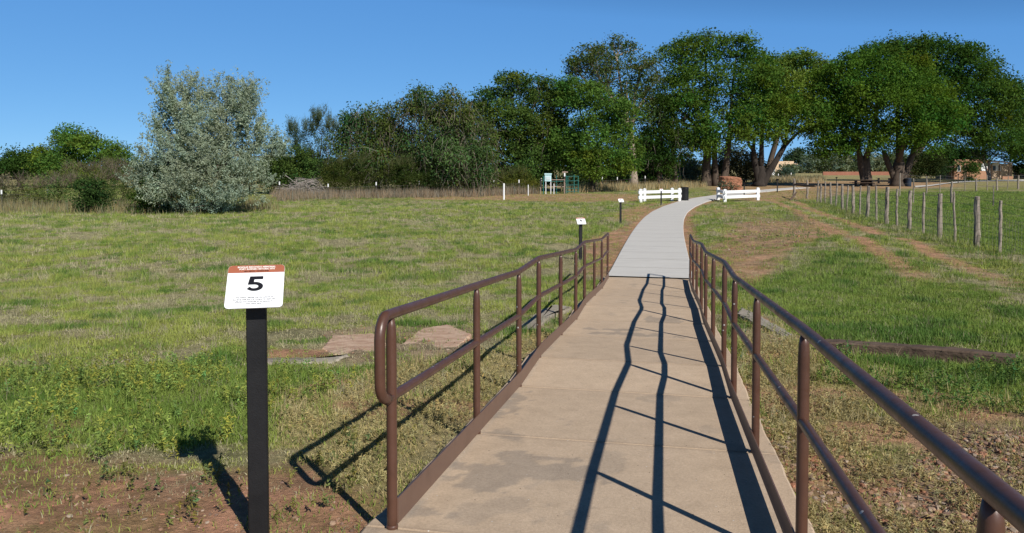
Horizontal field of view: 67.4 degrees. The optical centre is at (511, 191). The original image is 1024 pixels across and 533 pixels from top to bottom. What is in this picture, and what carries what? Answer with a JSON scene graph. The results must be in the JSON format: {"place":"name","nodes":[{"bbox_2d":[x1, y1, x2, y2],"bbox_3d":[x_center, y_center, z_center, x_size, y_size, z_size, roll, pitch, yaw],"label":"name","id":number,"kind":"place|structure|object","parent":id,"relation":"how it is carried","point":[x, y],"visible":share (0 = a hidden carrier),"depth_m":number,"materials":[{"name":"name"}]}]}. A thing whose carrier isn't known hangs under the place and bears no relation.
{"place":"outdoors","nodes":[
{"label":"outdoors","id":0,"kind":"place"},
{"bbox_2d":[0,195,279,214],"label":"dry grass","id":1,"kind":"structure","parent":0,"point":[11,206],"depth_m":41.12,"materials":[{"name":"plant"}]},
{"bbox_2d":[0,166,1023,532],"bbox_3d":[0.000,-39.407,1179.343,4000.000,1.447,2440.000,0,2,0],"label":"ground","id":2,"kind":"structure","parent":0,"point":[308,476],"depth_m":7.30,"materials":[{"name":"plant"}]},
{"bbox_2d":[0,169,47,204],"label":"thicket","id":3,"kind":"object","parent":2,"relation":"on","point":[13,188],"visible":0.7,"depth_m":46.85,"materials":[{"name":"green plant"}]},
{"bbox_2d":[0,189,48,202],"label":"wire fence","id":4,"kind":"object","parent":2,"relation":"on","point":[1,198],"visible":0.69,"depth_m":43.45,"materials":[{"name":"grey metal"}]},
{"bbox_2d":[0,143,54,186],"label":"tree","id":5,"kind":"object","parent":2,"relation":"on","point":[18,159],"visible":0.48,"depth_m":87.18,"materials":[{"name":"green plant"}]},
{"bbox_2d":[0,155,87,179],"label":"tree","id":6,"kind":"object","parent":2,"relation":"on","point":[20,172],"visible":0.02,"depth_m":133.51,"materials":[{"name":"green plant"}]},
{"bbox_2d":[18,169,90,204],"bbox_3d":[-27.495,-0.235,46.074,4.560,2.510,3.250,0,2,0],"label":"thicket","id":7,"kind":"object","parent":2,"relation":"on","point":[57,180],"visible":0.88,"depth_m":45.80,"materials":[{"name":"green plant"}]},
{"bbox_2d":[19,122,139,187],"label":"tree","id":8,"kind":"object","parent":2,"relation":"on","point":[78,145],"visible":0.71,"depth_m":83.58,"materials":[{"name":"green plant"}]},
{"bbox_2d":[47,155,130,196],"bbox_3d":[-28.810,-0.924,52.301,5.077,3.445,3.619,-1,2,-29],"label":"thicket","id":9,"kind":"object","parent":2,"relation":"on","point":[89,168],"visible":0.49,"depth_m":51.98,"materials":[{"name":"green plant"}]},
{"bbox_2d":[65,176,116,212],"bbox_3d":[-21.832,0.111,39.961,2.374,2.206,2.513,0,2,0],"label":"shrub","id":10,"kind":"object","parent":2,"relation":"on","point":[90,197],"visible":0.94,"depth_m":39.69,"materials":[{"name":"green plant"}]},
{"bbox_2d":[82,151,143,206],"bbox_3d":[-23.249,-0.663,45.011,4.326,3.449,3.682,0,2,0],"label":"thicket","id":11,"kind":"object","parent":2,"relation":"on","point":[112,177],"visible":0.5,"depth_m":44.87,"materials":[{"name":"green plant"}]},
{"bbox_2d":[122,157,181,213],"bbox_3d":[-18.056,-0.334,39.162,2.892,3.048,2.597,0,2,0],"label":"shrub","id":12,"kind":"object","parent":2,"relation":"on","point":[140,202],"visible":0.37,"depth_m":38.73,"materials":[{"name":"green plant"}]},
{"bbox_2d":[0,339,357,463],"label":"weeds","id":13,"kind":"object","parent":2,"relation":"on","point":[88,375],"visible":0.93,"depth_m":5.63,"materials":[{"name":"green plant"}]},
{"bbox_2d":[115,59,294,213],"bbox_3d":[-15.801,-2.740,39.044,9.288,7.904,5.657,0,2,0],"label":"olive tree","id":14,"kind":"object","parent":2,"relation":"on","point":[200,152],"visible":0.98,"depth_m":38.57,"materials":[{"name":"green plant"}]},
{"bbox_2d":[0,404,416,524],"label":"weeds","id":15,"kind":"object","parent":2,"relation":"on","point":[214,480],"visible":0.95,"depth_m":3.71,"materials":[{"name":"green plant"}]},
{"bbox_2d":[0,325,491,532],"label":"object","id":16,"kind":"structure","parent":2,"relation":"on","point":[332,523],"depth_m":3.48,"materials":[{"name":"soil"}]},
{"bbox_2d":[224,265,284,532],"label":"number sign","id":17,"kind":"object","parent":2,"relation":"on","point":[255,291],"visible":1,"depth_m":3.14,"materials":[{"name":"metal"}]},
{"bbox_2d":[251,141,330,192],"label":"bush","id":18,"kind":"object","parent":2,"relation":"on","point":[280,168],"visible":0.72,"depth_m":65.46,"materials":[{"name":"green plant"}]},
{"bbox_2d":[274,175,330,194],"bbox_3d":[-17.014,-0.552,63.193,5.263,1.849,4.449,0,2,-11],"label":"brush pile","id":19,"kind":"object","parent":2,"relation":"on","point":[302,183],"visible":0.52,"depth_m":62.85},
{"bbox_2d":[268,354,348,364],"bbox_3d":[-1.968,1.692,7.231,0.845,0.230,0.284,0,2,-10],"label":"kerb edge","id":20,"kind":"object","parent":2,"relation":"on","point":[318,359],"visible":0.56,"depth_m":7.23,"materials":[{"name":"concrete"}]},
{"bbox_2d":[259,153,357,176],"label":"tree","id":21,"kind":"object","parent":2,"relation":"on","point":[321,165],"visible":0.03,"depth_m":135.38,"materials":[{"name":"green plant"}]},
{"bbox_2d":[281,101,345,186],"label":"tamarisk","id":22,"kind":"object","parent":2,"relation":"on","point":[307,123],"visible":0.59,"depth_m":67.37,"materials":[{"name":"green plant"}]},
{"bbox_2d":[318,147,388,192],"bbox_3d":[-13.186,-1.677,63.568,5.471,4.210,5.080,-2,3,-38],"label":"shrub","id":23,"kind":"object","parent":2,"relation":"on","point":[340,179],"visible":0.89,"depth_m":62.95,"materials":[{"name":"green plant"}]},
{"bbox_2d":[322,333,385,354],"bbox_3d":[-1.647,1.704,8.016,0.653,0.212,1.160,0,2,-7],"label":"flagstone","id":24,"kind":"object","parent":2,"relation":"on","point":[365,341],"visible":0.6,"depth_m":8.08,"materials":[{"name":"stone"}]},
{"bbox_2d":[320,98,420,193],"bbox_3d":[-11.915,-3.398,66.025,8.102,9.625,8.626,2,3,41],"label":"elm tree","id":25,"kind":"object","parent":2,"relation":"on","point":[379,142],"visible":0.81,"depth_m":64.79,"materials":[{"name":"green plant"}]},
{"bbox_2d":[242,178,541,194],"bbox_3d":[-8.125,-0.299,63.484,27.872,1.405,4.303,-1,2,-30],"label":"wire fence","id":26,"kind":"object","parent":2,"relation":"on","point":[368,186],"visible":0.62,"depth_m":59.41,"materials":[{"name":"grey metal"}]},
{"bbox_2d":[269,182,539,200],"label":"dry grass","id":27,"kind":"structure","parent":2,"relation":"on","point":[288,194],"depth_m":59.58,"materials":[{"name":"plant"}]},
{"bbox_2d":[268,329,548,493],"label":"weeds","id":28,"kind":"object","parent":2,"relation":"on","point":[431,403],"visible":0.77,"depth_m":5.20,"materials":[{"name":"green plant"}]},
{"bbox_2d":[380,151,450,191],"bbox_3d":[-7.947,-1.530,63.513,6.238,3.878,4.290,0,2,0],"label":"shrub","id":29,"kind":"object","parent":2,"relation":"on","point":[403,163],"visible":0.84,"depth_m":62.95,"materials":[{"name":"green plant"}]},
{"bbox_2d":[403,325,471,347],"bbox_3d":[-0.827,1.704,8.297,0.655,0.214,1.696,0,2,10],"label":"flagstone","id":30,"kind":"object","parent":2,"relation":"on","point":[442,333],"visible":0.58,"depth_m":8.46,"materials":[{"name":"stone"}]},
{"bbox_2d":[383,79,505,192],"bbox_3d":[-5.645,-3.711,64.363,11.166,11.730,8.936,0,2,0],"label":"elm tree","id":31,"kind":"object","parent":2,"relation":"on","point":[463,153],"visible":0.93,"depth_m":63.78,"materials":[{"name":"green plant"}]},
{"bbox_2d":[503,183,504,199],"bbox_3d":[-0.588,0.021,55.571,0.125,1.280,0.125,0,2,0],"label":"marker post","id":32,"kind":"object","parent":2,"relation":"on","point":[503,191],"visible":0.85,"depth_m":55.52,"materials":[{"name":"white plastic"}]},
{"bbox_2d":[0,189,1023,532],"bbox_3d":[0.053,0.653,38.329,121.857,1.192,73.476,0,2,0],"label":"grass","id":33,"kind":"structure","parent":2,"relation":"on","point":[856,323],"depth_m":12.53,"materials":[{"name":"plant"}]},
{"bbox_2d":[826,339,1015,365],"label":"timber beam","id":34,"kind":"structure","parent":33,"relation":"on","point":[927,351],"depth_m":7.28,"materials":[{"name":"brown wood"}]},
{"bbox_2d":[482,163,542,190],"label":"shrub","id":35,"kind":"object","parent":2,"relation":"on","point":[502,175],"visible":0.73,"depth_m":68.58,"materials":[{"name":"green plant"}]},
{"bbox_2d":[458,67,579,188],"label":"elm tree","id":36,"kind":"object","parent":2,"relation":"on","point":[529,128],"visible":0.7,"depth_m":72.40,"materials":[{"name":"green plant"}]},
{"bbox_2d":[501,139,591,175],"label":"tree","id":37,"kind":"object","parent":2,"relation":"on","point":[559,173],"visible":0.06,"depth_m":134.42,"materials":[{"name":"green plant"}]},
{"bbox_2d":[522,305,571,328],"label":"culvert wall","id":38,"kind":"structure","parent":2,"relation":"on","point":[550,311],"depth_m":9.95,"materials":[{"name":"concrete"}]},
{"bbox_2d":[544,173,551,193],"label":"notice board","id":39,"kind":"object","parent":2,"relation":"on","point":[547,176],"visible":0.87,"depth_m":65.96,"materials":[{"name":"grey"}]},
{"bbox_2d":[540,179,564,193],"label":"pipe rail","id":40,"kind":"object","parent":2,"relation":"on","point":[553,186],"visible":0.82,"depth_m":66.59,"materials":[{"name":"beige"}]},
{"bbox_2d":[543,175,578,193],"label":"pipe pen","id":41,"kind":"object","parent":2,"relation":"on","point":[567,188],"visible":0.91,"depth_m":66.98,"materials":[{"name":"teal paint"}]},
{"bbox_2d":[576,217,585,259],"bbox_3d":[1.673,1.244,18.622,0.222,1.241,0.140,0,2,-14],"label":"number sign","id":42,"kind":"object","parent":2,"relation":"on","point":[580,221],"visible":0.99,"depth_m":18.62,"materials":[{"name":"metal"}]},
{"bbox_2d":[361,277,814,532],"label":"footpath ramp","id":43,"kind":"structure","parent":2,"relation":"on","point":[616,413],"depth_m":4.37,"materials":[{"name":"beige concrete"}]},
{"bbox_2d":[374,233,608,529],"bbox_3d":[0.700,1.101,9.157,0.051,1.680,12.552,0,2,11],"label":"handrail","id":44,"kind":"object","parent":43,"relation":"on","point":[389,393],"visible":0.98,"depth_m":4.17,"materials":[{"name":"metal"}]},
{"bbox_2d":[689,234,1023,532],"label":"handrail","id":45,"kind":"object","parent":43,"relation":"on","point":[1002,499],"visible":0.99,"depth_m":2.80,"materials":[{"name":"metal"}]},
{"bbox_2d":[539,70,650,191],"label":"elm tree","id":46,"kind":"object","parent":2,"relation":"on","point":[612,123],"visible":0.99,"depth_m":70.28,"materials":[{"name":"green plant"}]},
{"bbox_2d":[558,167,655,185],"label":"bush","id":47,"kind":"object","parent":2,"relation":"on","point":[609,179],"visible":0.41,"depth_m":91.65,"materials":[{"name":"green plant"}]},
{"bbox_2d":[561,32,671,186],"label":"elm tree","id":48,"kind":"object","parent":2,"relation":"on","point":[577,63],"visible":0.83,"depth_m":87.39,"materials":[{"name":"green plant"}]},
{"bbox_2d":[618,198,623,223],"bbox_3d":[4.467,0.880,31.517,0.222,1.241,0.140,0,2,-14],"label":"number sign","id":49,"kind":"object","parent":2,"relation":"on","point":[620,200],"visible":1,"depth_m":31.53,"materials":[{"name":"metal"}]},
{"bbox_2d":[559,178,707,192],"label":"dry grass","id":50,"kind":"structure","parent":2,"relation":"on","point":[618,186],"depth_m":79.65,"materials":[{"name":"plant"}]},
{"bbox_2d":[588,176,697,186],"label":"wire fence","id":51,"kind":"object","parent":2,"relation":"on","point":[626,179],"visible":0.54,"depth_m":84.26,"materials":[{"name":"grey metal"}]},
{"bbox_2d":[638,188,681,201],"bbox_3d":[9.784,0.211,52.830,4.119,0.974,1.492,-1,2,-35],"label":"white fence","id":52,"kind":"object","parent":2,"relation":"on","point":[671,196],"visible":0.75,"depth_m":52.54,"materials":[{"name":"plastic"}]},
{"bbox_2d":[659,188,662,204],"bbox_3d":[9.339,0.404,48.011,0.222,1.241,0.140,0,2,-14],"label":"number sign","id":53,"kind":"object","parent":2,"relation":"on","point":[661,189],"visible":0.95,"depth_m":48.03,"materials":[{"name":"black paint"}]},
{"bbox_2d":[611,158,711,182],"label":"bush","id":54,"kind":"object","parent":2,"relation":"on","point":[700,168],"visible":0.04,"depth_m":106.69,"materials":[{"name":"green plant"}]},
{"bbox_2d":[626,91,705,185],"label":"elm tree","id":55,"kind":"object","parent":2,"relation":"on","point":[660,156],"visible":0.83,"depth_m":88.69,"materials":[{"name":"green plant"}]},
{"bbox_2d":[667,151,702,182],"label":"bush","id":56,"kind":"object","parent":2,"relation":"on","point":[692,171],"visible":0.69,"depth_m":97.69,"materials":[{"name":"green plant"}]},
{"bbox_2d":[681,187,688,200],"bbox_3d":[12.049,0.157,53.538,0.556,1.000,0.556,0,2,0],"label":"trash can","id":57,"kind":"object","parent":2,"relation":"on","point":[685,193],"visible":0.82,"depth_m":53.31,"materials":[{"name":"black paint"}]},
{"bbox_2d":[644,26,787,185],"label":"elm tree","id":58,"kind":"object","parent":2,"relation":"on","point":[689,99],"visible":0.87,"depth_m":89.60,"materials":[{"name":"green plant"}]},
{"bbox_2d":[717,179,742,189],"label":"bush","id":59,"kind":"object","parent":2,"relation":"on","point":[731,186],"visible":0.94,"depth_m":74.91,"materials":[{"name":"brown plant"}]},
{"bbox_2d":[718,176,742,190],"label":"boulder","id":60,"kind":"object","parent":2,"relation":"on","point":[737,180],"visible":0.78,"depth_m":75.24,"materials":[{"name":"red stone"}]},
{"bbox_2d":[716,187,759,201],"bbox_3d":[15.758,0.207,53.258,3.018,0.993,3.287,0,2,13],"label":"white fence","id":61,"kind":"object","parent":2,"relation":"on","point":[724,196],"visible":0.91,"depth_m":53.35,"materials":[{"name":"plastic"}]},
{"bbox_2d":[710,144,768,183],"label":"bush","id":62,"kind":"object","parent":2,"relation":"on","point":[736,165],"visible":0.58,"depth_m":99.06,"materials":[{"name":"green plant"}]},
{"bbox_2d":[719,299,786,357],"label":"weeds","id":63,"kind":"object","parent":2,"relation":"on","point":[747,331],"visible":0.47,"depth_m":8.36,"materials":[{"name":"green plant"}]},
{"bbox_2d":[738,308,790,335],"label":"culvert wall","id":64,"kind":"structure","parent":2,"relation":"on","point":[742,312],"depth_m":9.65,"materials":[{"name":"concrete"}]},
{"bbox_2d":[720,209,819,234],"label":"weeds","id":65,"kind":"object","parent":2,"relation":"on","point":[789,219],"visible":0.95,"depth_m":29.87,"materials":[{"name":"green plant"}]},
{"bbox_2d":[718,76,842,186],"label":"elm tree","id":66,"kind":"object","parent":2,"relation":"on","point":[782,128],"visible":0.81,"depth_m":89.18,"materials":[{"name":"green plant"}]},
{"bbox_2d":[775,161,793,170],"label":"house","id":67,"kind":"structure","parent":2,"relation":"on","point":[783,162],"depth_m":261.82,"materials":[{"name":"paint"}]},
{"bbox_2d":[772,165,797,176],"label":"bush","id":68,"kind":"object","parent":2,"relation":"on","point":[784,170],"visible":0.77,"depth_m":149.54,"materials":[{"name":"green plant"}]},
{"bbox_2d":[779,162,800,171],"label":"bush","id":69,"kind":"object","parent":2,"relation":"on","point":[787,165],"visible":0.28,"depth_m":234.57,"materials":[{"name":"green plant"}]},
{"bbox_2d":[780,146,807,165],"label":"tree","id":70,"kind":"object","parent":2,"relation":"on","point":[794,155],"visible":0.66,"depth_m":274.64,"materials":[{"name":"green plant"}]},
{"bbox_2d":[760,225,829,239],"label":"weeds","id":71,"kind":"object","parent":2,"relation":"on","point":[794,233],"visible":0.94,"depth_m":22.93,"materials":[{"name":"green plant"}]},
{"bbox_2d":[792,163,811,172],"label":"bush","id":72,"kind":"object","parent":2,"relation":"on","point":[799,167],"visible":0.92,"depth_m":234.24,"materials":[{"name":"green plant"}]},
{"bbox_2d":[762,47,845,169],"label":"cottonwood","id":73,"kind":"object","parent":2,"relation":"on","point":[794,64],"visible":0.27,"depth_m":116.25,"materials":[{"name":"green plant"}]},
{"bbox_2d":[792,179,815,198],"bbox_3d":[21.708,-0.113,56.407,0.720,1.603,8.710,0,2,11],"label":"corner brace","id":74,"kind":"object","parent":2,"relation":"on","point":[803,185],"visible":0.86,"depth_m":57.69,"materials":[{"name":"grey wood"}]},
{"bbox_2d":[800,152,821,172],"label":"bush","id":75,"kind":"object","parent":2,"relation":"on","point":[813,169],"visible":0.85,"depth_m":233.79,"materials":[{"name":"green plant"}]},
{"bbox_2d":[809,455,819,461],"bbox_3d":[1.721,1.541,4.369,0.116,0.062,0.097,0,2,0],"label":"rock","id":76,"kind":"object","parent":2,"relation":"on","point":[813,458],"visible":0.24,"depth_m":4.36,"materials":[{"name":"red stone"}]},
{"bbox_2d":[810,147,835,172],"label":"bush","id":77,"kind":"object","parent":2,"relation":"on","point":[819,169],"visible":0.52,"depth_m":233.78,"materials":[{"name":"green plant"}]},
{"bbox_2d":[820,154,843,171],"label":"bush","id":78,"kind":"object","parent":2,"relation":"on","point":[835,166],"visible":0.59,"depth_m":233.62,"materials":[{"name":"green plant"}]},
{"bbox_2d":[833,155,854,171],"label":"bush","id":79,"kind":"object","parent":2,"relation":"on","point":[843,168],"visible":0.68,"depth_m":233.22,"materials":[{"name":"green plant"}]},
{"bbox_2d":[844,153,857,171],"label":"bush","id":80,"kind":"object","parent":2,"relation":"on","point":[854,165],"visible":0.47,"depth_m":233.55,"materials":[{"name":"green plant"}]},
{"bbox_2d":[822,172,888,174],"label":"adobe wall","id":81,"kind":"structure","parent":2,"relation":"on","point":[852,173],"depth_m":186.96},
{"bbox_2d":[849,180,876,186],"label":"picnic table","id":82,"kind":"object","parent":2,"relation":"on","point":[855,182],"visible":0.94,"depth_m":89.91,"materials":[{"name":"brown wood"}]},
{"bbox_2d":[855,150,877,171],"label":"bush","id":83,"kind":"object","parent":2,"relation":"on","point":[872,163],"visible":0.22,"depth_m":233.57,"materials":[{"name":"green plant"}]},
{"bbox_2d":[869,151,884,171],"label":"bush","id":84,"kind":"object","parent":2,"relation":"on","point":[877,168],"visible":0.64,"depth_m":233.46,"materials":[{"name":"green plant"}]},
{"bbox_2d":[737,321,1023,532],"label":"weeds","id":85,"kind":"object","parent":2,"relation":"on","point":[867,479],"visible":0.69,"depth_m":4.39,"materials":[{"name":"green plant"}]},
{"bbox_2d":[876,178,889,183],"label":"picnic table","id":86,"kind":"object","parent":2,"relation":"on","point":[879,180],"visible":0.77,"depth_m":103.70,"materials":[{"name":"brown wood"}]},
{"bbox_2d":[792,45,977,185],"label":"elm tree","id":87,"kind":"object","parent":2,"relation":"on","point":[922,104],"visible":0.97,"depth_m":87.80,"materials":[{"name":"green plant"}]},
{"bbox_2d":[877,150,894,171],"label":"bush","id":88,"kind":"object","parent":2,"relation":"on","point":[891,160],"visible":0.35,"depth_m":233.33,"materials":[{"name":"green plant"}]},
{"bbox_2d":[888,150,907,162],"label":"bush","id":89,"kind":"object","parent":2,"relation":"on","point":[905,154],"visible":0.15,"depth_m":233.52,"materials":[{"name":"green plant"}]},
{"bbox_2d":[905,178,911,186],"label":"trash can","id":90,"kind":"object","parent":2,"relation":"on","point":[907,182],"visible":0.92,"depth_m":89.74,"materials":[{"name":"blue"}]},
{"bbox_2d":[812,199,1023,269],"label":"dry grass","id":91,"kind":"structure","parent":2,"relation":"on","point":[951,240],"depth_m":23.32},
{"bbox_2d":[814,339,1023,416],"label":"weeds","id":92,"kind":"object","parent":2,"relation":"on","point":[941,389],"visible":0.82,"depth_m":5.98,"materials":[{"name":"green plant"}]},
{"bbox_2d":[816,180,1023,255],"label":"wooden fence","id":93,"kind":"object","parent":2,"relation":"on","point":[976,214],"visible":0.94,"depth_m":26.97,"materials":[{"name":"grey wood"}]},
{"bbox_2d":[892,147,950,180],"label":"bush","id":94,"kind":"object","parent":2,"relation":"on","point":[928,168],"visible":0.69,"depth_m":110.92,"materials":[{"name":"green plant"}]},
{"bbox_2d":[851,29,1023,177],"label":"elm tree","id":95,"kind":"object","parent":2,"relation":"on","point":[1004,94],"visible":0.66,"depth_m":109.41,"materials":[{"name":"green plant"}]},
{"bbox_2d":[921,139,994,178],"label":"tree","id":96,"kind":"object","parent":2,"relation":"on","point":[957,153],"visible":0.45,"depth_m":133.46,"materials":[{"name":"green plant"}]},
{"bbox_2d":[899,173,1023,195],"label":"wooden fence","id":97,"kind":"object","parent":2,"relation":"on","point":[996,186],"visible":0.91,"depth_m":72.69,"materials":[{"name":"brown wood"}]},
{"bbox_2d":[913,178,1022,204],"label":"wooden fence","id":98,"kind":"object","parent":2,"relation":"on","point":[951,194],"visible":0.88,"depth_m":49.94,"materials":[{"name":"brown wood"}]},
{"bbox_2d":[958,160,981,180],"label":"bush","id":99,"kind":"object","parent":2,"relation":"on","point":[973,168],"visible":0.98,"depth_m":117.62,"materials":[{"name":"green plant"}]},
{"bbox_2d":[935,160,1012,178],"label":"adobe building","id":100,"kind":"structure","parent":2,"relation":"on","point":[1000,171],"depth_m":133.99,"materials":[{"name":"beige paint"}]},
{"bbox_2d":[962,143,1009,179],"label":"tree","id":101,"kind":"object","parent":2,"relation":"on","point":[985,155],"visible":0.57,"depth_m":123.72,"materials":[{"name":"green plant"}]},
{"bbox_2d":[993,85,1023,160],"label":"elm tree","id":102,"kind":"object","parent":2,"relation":"on","point":[1019,150],"visible":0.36,"depth_m":116.47,"materials":[{"name":"green plant"}]},
{"bbox_2d":[1000,154,1023,178],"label":"tree","id":103,"kind":"object","parent":2,"relation":"on","point":[1018,167],"visible":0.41,"depth_m":136.87,"materials":[{"name":"green plant"}]},
{"bbox_2d":[0,0,1023,165],"label":"sky","id":104,"kind":"structure","parent":0,"point":[87,62],"materials":[{"name":"blue"}]},
{"bbox_2d":[609,187,805,277],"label":"path","id":105,"kind":"structure","parent":0,"point":[654,245],"depth_m":22.01,"materials":[{"name":"concrete"}]},
{"bbox_2d":[710,221,820,259],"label":"gravel","id":106,"kind":"structure","parent":0,"point":[763,237],"depth_m":24.30,"materials":[{"name":"gravel"}]},
{"bbox_2d":[768,173,826,182],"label":"dry grass","id":107,"kind":"structure","parent":0,"point":[789,179],"depth_m":112.85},
{"bbox_2d":[737,306,1023,532],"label":"gravel","id":108,"kind":"structure","parent":0,"point":[946,510],"depth_m":3.94,"materials":[{"name":"gravel"}]},
{"bbox_2d":[915,179,1023,186],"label":"park path","id":109,"kind":"structure","parent":0,"point":[968,181],"depth_m":114.72,"materials":[{"name":"concrete"}]},
{"bbox_2d":[1013,172,1023,178],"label":"adobe wall","id":110,"kind":"structure","parent":0,"point":[1014,177],"depth_m":141.99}
]}

